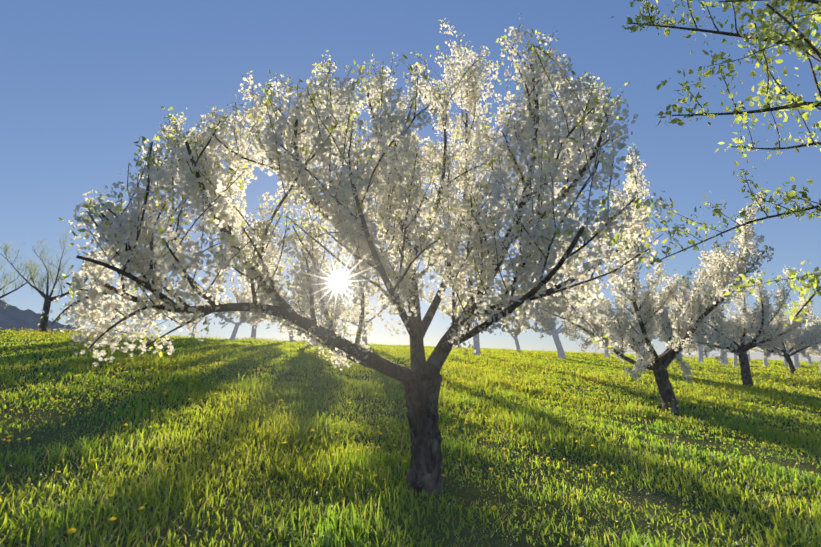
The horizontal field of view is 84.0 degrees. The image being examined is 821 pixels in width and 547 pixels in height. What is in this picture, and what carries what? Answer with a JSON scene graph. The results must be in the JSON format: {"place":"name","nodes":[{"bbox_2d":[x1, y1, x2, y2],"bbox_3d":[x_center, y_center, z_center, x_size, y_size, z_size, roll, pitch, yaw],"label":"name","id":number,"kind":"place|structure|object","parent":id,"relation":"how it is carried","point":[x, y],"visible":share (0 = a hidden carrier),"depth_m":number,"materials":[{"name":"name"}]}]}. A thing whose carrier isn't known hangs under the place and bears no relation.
{"place":"outdoors","nodes":[
{"label":"outdoors","id":0,"kind":"place"},
{"bbox_2d":[0,299,75,331],"bbox_3d":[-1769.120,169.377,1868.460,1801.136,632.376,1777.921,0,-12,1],"label":"mountain terrain","id":1,"kind":"structure","parent":0,"point":[14,317],"depth_m":2194.22,"materials":[{"name":"grey stone"}]},
{"bbox_2d":[1,418,809,546],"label":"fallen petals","id":2,"kind":"object","parent":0,"point":[394,476],"visible":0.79,"depth_m":3.60,"materials":[{"name":"plant"}]},
{"bbox_2d":[0,329,820,546],"bbox_3d":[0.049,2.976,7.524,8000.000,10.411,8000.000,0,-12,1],"label":"terrain","id":3,"kind":"structure","parent":0,"point":[458,492],"depth_m":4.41,"materials":[{"name":"green plant"}]},
{"bbox_2d":[0,258,40,307],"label":"green tree","id":4,"kind":"object","parent":3,"relation":"on","point":[6,283],"visible":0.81,"depth_m":31.41,"materials":[{"name":"green plant"}]},
{"bbox_2d":[0,231,103,332],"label":"green tree","id":5,"kind":"object","parent":3,"relation":"on","point":[48,299],"visible":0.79,"depth_m":27.33,"materials":[{"name":"green plant"}]},
{"bbox_2d":[66,310,92,328],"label":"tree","id":6,"kind":"object","parent":3,"relation":"on","point":[74,316],"visible":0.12,"depth_m":33.23,"materials":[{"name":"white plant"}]},
{"bbox_2d":[97,298,128,328],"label":"green tree","id":7,"kind":"object","parent":3,"relation":"on","point":[116,316],"visible":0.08,"depth_m":44.44,"materials":[{"name":"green plant"}]},
{"bbox_2d":[106,277,178,332],"bbox_3d":[-23.699,3.002,40.633,5.980,5.521,5.131,6,-13,-26],"label":"orchard tree","id":8,"kind":"object","parent":3,"relation":"on","point":[128,308],"visible":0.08,"depth_m":39.73,"materials":[{"name":"white plant"}]},
{"bbox_2d":[183,292,211,335],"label":"orchard tree","id":9,"kind":"object","parent":3,"relation":"on","point":[200,319],"depth_m":45.97,"materials":[{"name":"white plant"}]},
{"bbox_2d":[208,284,277,340],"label":"orchard tree","id":10,"kind":"object","parent":3,"relation":"on","point":[242,319],"depth_m":32.92,"materials":[{"name":"white plant"}]},
{"bbox_2d":[222,284,286,338],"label":"orchard tree","id":11,"kind":"object","parent":3,"relation":"on","point":[235,293],"depth_m":41.36,"materials":[{"name":"white plant"}]},
{"bbox_2d":[264,290,296,341],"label":"orchard tree","id":12,"kind":"object","parent":3,"relation":"on","point":[290,337],"depth_m":34.76,"materials":[{"name":"grey plant"}]},
{"bbox_2d":[285,269,360,345],"bbox_3d":[-5.656,2.348,29.818,6.173,5.002,3.846,6,-13,-29],"label":"orchard tree","id":13,"kind":"object","parent":3,"relation":"on","point":[354,300],"depth_m":29.70,"materials":[{"name":"white plant"}]},
{"bbox_2d":[38,13,671,493],"bbox_3d":[-0.064,-0.889,4.273,5.337,5.741,4.222,0,-12,1],"label":"cherry tree","id":14,"kind":"object","parent":3,"relation":"on","point":[352,213],"visible":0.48,"depth_m":3.08,"materials":[{"name":"white plant"}]},
{"bbox_2d":[338,281,390,344],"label":"orchard tree","id":15,"kind":"object","parent":3,"relation":"on","point":[383,307],"depth_m":37.56,"materials":[{"name":"white plant"}]},
{"bbox_2d":[0,327,820,546],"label":"dandelions","id":16,"kind":"object","parent":3,"relation":"on","point":[72,530],"visible":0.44,"depth_m":8.22,"materials":[{"name":"yellow plant"}]},
{"bbox_2d":[417,255,512,354],"bbox_3d":[3.640,1.999,30.154,6.711,6.891,6.781,0,-12,1],"label":"cherry tree","id":17,"kind":"object","parent":3,"relation":"on","point":[476,342],"depth_m":29.55,"materials":[{"name":"white plant"}]},
{"bbox_2d":[480,289,536,352],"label":"cherry tree","id":18,"kind":"object","parent":3,"relation":"on","point":[517,331],"visible":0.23,"depth_m":40.12,"materials":[{"name":"grey plant"}]},
{"bbox_2d":[501,266,612,358],"bbox_3d":[10.059,2.663,32.601,6.961,7.022,8.415,-8,-14,33],"label":"cherry tree","id":19,"kind":"object","parent":3,"relation":"on","point":[546,323],"visible":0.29,"depth_m":32.20,"materials":[{"name":"white plant"}]},
{"bbox_2d":[579,302,635,357],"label":"cherry tree","id":20,"kind":"object","parent":3,"relation":"on","point":[605,351],"visible":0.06,"depth_m":44.29,"materials":[{"name":"white plant"}]},
{"bbox_2d":[592,295,680,361],"bbox_3d":[17.576,3.970,35.896,7.428,6.293,6.144,0,-12,1],"label":"cherry tree","id":21,"kind":"object","parent":3,"relation":"on","point":[654,332],"visible":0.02,"depth_m":35.20,"materials":[{"name":"white plant"}]},
{"bbox_2d":[524,176,774,412],"bbox_3d":[4.937,1.002,10.573,4.923,4.442,6.269,-6,-13,28],"label":"cherry tree","id":22,"kind":"object","parent":3,"relation":"on","point":[697,303],"visible":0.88,"depth_m":9.21,"materials":[{"name":"white plant"}]},
{"bbox_2d":[638,302,682,358],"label":"cherry tree","id":23,"kind":"object","parent":3,"relation":"on","point":[662,333],"visible":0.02,"depth_m":55.88,"materials":[{"name":"white plant"}]},
{"bbox_2d":[688,343,715,357],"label":"cherry tree","id":24,"kind":"object","parent":3,"relation":"on","point":[703,349],"visible":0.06,"depth_m":93.99,"materials":[{"name":"grey plant"}]},
{"bbox_2d":[670,305,749,362],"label":"cherry tree","id":25,"kind":"object","parent":3,"relation":"on","point":[700,356],"depth_m":48.83,"materials":[{"name":"grey plant"}]},
{"bbox_2d":[606,0,820,326],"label":"pear tree","id":26,"kind":"object","parent":3,"relation":"on","point":[807,47],"visible":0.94,"depth_m":2.54,"materials":[{"name":"green plant"}]},
{"bbox_2d":[659,266,819,387],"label":"cherry tree","id":27,"kind":"object","parent":3,"relation":"on","point":[717,331],"visible":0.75,"depth_m":18.30,"materials":[{"name":"white plant"}]},
{"bbox_2d":[705,312,780,366],"bbox_3d":[28.109,5.382,38.937,5.778,5.395,6.750,0,-12,1],"label":"cherry tree","id":28,"kind":"object","parent":3,"relation":"on","point":[735,360],"visible":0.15,"depth_m":38.23,"materials":[{"name":"white plant"}]},
{"bbox_2d":[717,297,787,363],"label":"cherry tree","id":29,"kind":"object","parent":3,"relation":"on","point":[725,361],"visible":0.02,"depth_m":43.79,"materials":[{"name":"grey plant"}]},
{"bbox_2d":[747,308,789,365],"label":"cherry tree","id":30,"kind":"object","parent":3,"relation":"on","point":[765,361],"depth_m":48.80,"materials":[{"name":"grey plant"}]},
{"bbox_2d":[724,301,820,373],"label":"cherry tree","id":31,"kind":"object","parent":3,"relation":"on","point":[806,337],"visible":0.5,"depth_m":35.40,"materials":[{"name":"white plant"}]},
{"bbox_2d":[756,318,818,365],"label":"cherry tree","id":32,"kind":"object","parent":3,"relation":"on","point":[785,362],"visible":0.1,"depth_m":58.27,"materials":[{"name":"grey plant"}]},
{"bbox_2d":[779,314,820,367],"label":"cherry tree","id":33,"kind":"object","parent":3,"relation":"on","point":[796,360],"visible":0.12,"depth_m":53.39,"materials":[{"name":"grey plant"}]},
{"bbox_2d":[781,311,820,371],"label":"cherry tree","id":34,"kind":"object","parent":3,"relation":"on","point":[797,332],"visible":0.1,"depth_m":42.45,"materials":[{"name":"white plant"}]},
{"bbox_2d":[798,348,813,363],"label":"cherry tree","id":35,"kind":"object","parent":3,"relation":"on","point":[809,360],"depth_m":81.59,"materials":[{"name":"grey plant"}]},
{"bbox_2d":[805,339,820,356],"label":"cherry tree","id":36,"kind":"object","parent":3,"relation":"on","point":[815,354],"visible":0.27,"depth_m":64.55,"materials":[{"name":"plant"}]},
{"bbox_2d":[0,0,820,361],"label":"sky","id":37,"kind":"structure","parent":0,"point":[81,81],"materials":[{"name":"blue"}]}
]}

